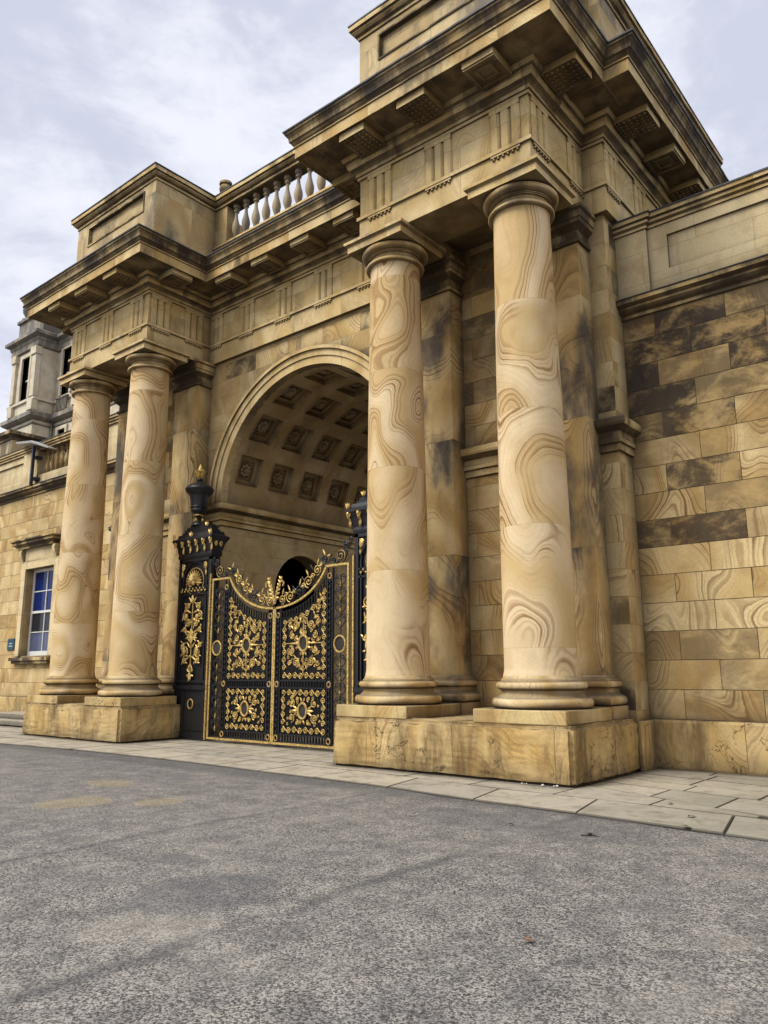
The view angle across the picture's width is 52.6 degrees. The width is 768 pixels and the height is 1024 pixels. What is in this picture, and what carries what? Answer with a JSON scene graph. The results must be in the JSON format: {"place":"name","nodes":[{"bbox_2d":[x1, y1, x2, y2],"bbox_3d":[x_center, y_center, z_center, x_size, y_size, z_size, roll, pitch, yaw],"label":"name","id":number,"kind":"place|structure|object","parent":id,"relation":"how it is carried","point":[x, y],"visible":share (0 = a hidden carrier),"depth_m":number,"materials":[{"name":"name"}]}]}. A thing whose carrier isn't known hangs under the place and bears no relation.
{"place":"outdoors","nodes":[
{"label":"outdoors","id":0,"kind":"place"},
{"bbox_2d":[0,723,767,1023],"bbox_3d":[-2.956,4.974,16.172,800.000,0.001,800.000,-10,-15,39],"label":"ground","id":1,"kind":"structure","parent":0,"point":[137,890],"depth_m":5.40,"materials":[{"name":"grey asphalt"}]},
{"bbox_2d":[0,429,66,632],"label":"stone outbuilding","id":2,"kind":"structure","parent":1,"relation":"on","point":[9,438],"depth_m":31.92,"materials":[{"name":"stone"}]},
{"bbox_2d":[0,305,118,437],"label":"mansion","id":3,"kind":"structure","parent":1,"relation":"on","point":[41,401],"depth_m":59.39,"materials":[{"name":"grey stone"}]},
{"bbox_2d":[17,353,31,402],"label":"window","id":4,"kind":"structure","parent":3,"relation":"in","point":[23,358],"depth_m":60.09,"materials":[{"name":"grey stone"}]},
{"bbox_2d":[55,423,67,435],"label":"window","id":5,"kind":"structure","parent":3,"relation":"in","point":[64,427],"depth_m":58.20,"materials":[{"name":"grey stone"}]},
{"bbox_2d":[58,344,71,396],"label":"window","id":6,"kind":"structure","parent":3,"relation":"in","point":[63,352],"depth_m":59.55,"materials":[{"name":"grey stone"}]},
{"bbox_2d":[0,737,767,841],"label":"kerb","id":7,"kind":"structure","parent":1,"relation":"on","point":[739,827],"depth_m":10.20,"materials":[{"name":"stone"}]},
{"bbox_2d":[7,744,767,834],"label":"paving bed","id":8,"kind":"object","parent":1,"relation":"on","point":[591,784],"visible":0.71,"depth_m":10.03,"materials":[{"name":"soil"}]},
{"bbox_2d":[0,725,767,818],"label":"pavement","id":9,"kind":"structure","parent":0,"point":[734,795],"depth_m":11.28,"materials":[{"name":"stone"}]},
{"bbox_2d":[0,711,23,726],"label":"stone steps","id":10,"kind":"structure","parent":9,"relation":"on","point":[14,718],"depth_m":24.26,"materials":[{"name":"beige stone"}]},
{"bbox_2d":[0,413,118,711],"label":"side wall","id":11,"kind":"structure","parent":9,"relation":"on","point":[31,518],"depth_m":27.67,"materials":[{"name":"stone"}]},
{"bbox_2d":[7,639,14,649],"bbox_3d":[-13.374,4.749,27.853,0.500,0.400,0.034,-10,-15,39],"label":"wall sign","id":12,"kind":"object","parent":11,"relation":"attached to","point":[11,644],"visible":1,"depth_m":27.82,"materials":[{"name":"blue metal"}]},
{"bbox_2d":[8,532,60,663],"bbox_3d":[-12.230,3.052,27.196,3.050,4.430,0.680,-10,-15,39],"label":"window","id":13,"kind":"structure","parent":11,"relation":"in","point":[39,551],"depth_m":27.36,"materials":[{"name":"stone"}]},
{"bbox_2d":[16,440,56,484],"bbox_3d":[-12.636,-1.865,28.269,2.540,1.757,0.520,-10,-15,39],"label":"floodlight","id":14,"kind":"object","parent":11,"relation":"attached to","point":[33,456],"visible":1,"depth_m":28.34,"materials":[{"name":"metal"}]},
{"bbox_2d":[172,464,229,740],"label":"gate pier","id":15,"kind":"structure","parent":9,"relation":"on","point":[198,545],"depth_m":19.25,"materials":[{"name":"black paint"}]},
{"bbox_2d":[206,557,274,743],"bbox_3d":[-3.331,3.067,17.978,2.332,4.307,0.102,-10,-15,39],"label":"gate leaf","id":16,"kind":"object","parent":15,"relation":"attached to","point":[245,706],"visible":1,"depth_m":17.83,"materials":[{"name":"metal"}]},
{"bbox_2d":[345,490,366,703],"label":"gate pier","id":17,"kind":"structure","parent":9,"relation":"on","point":[356,514],"depth_m":15.92,"materials":[{"name":"black paint"}]},
{"bbox_2d":[271,536,353,748],"bbox_3d":[-1.537,2.761,16.530,2.332,4.307,0.102,-10,-15,39],"label":"gate leaf","id":18,"kind":"object","parent":17,"relation":"attached to","point":[304,705],"visible":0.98,"depth_m":16.48,"materials":[{"name":"metal"}]},
{"bbox_2d":[19,0,728,786],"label":"gatehouse","id":19,"kind":"object","parent":9,"relation":"on","point":[409,320],"visible":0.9,"depth_m":15.10,"materials":[{"name":"stone"}]},
{"bbox_2d":[611,166,767,776],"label":"side wall","id":20,"kind":"structure","parent":9,"relation":"on","point":[692,281],"depth_m":13.18,"materials":[{"name":"stone"}]},
{"bbox_2d":[0,0,767,432],"label":"sky","id":21,"kind":"structure","parent":0,"point":[94,93],"materials":[{"name":"white"}]},
{"bbox_2d":[581,833,599,836],"bbox_3d":[2.028,3.174,7.647,0.181,0.034,0.058,-1,-12,5],"label":"twig","id":22,"kind":"object","parent":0,"point":[589,834],"visible":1,"depth_m":7.64,"materials":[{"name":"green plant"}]}
]}

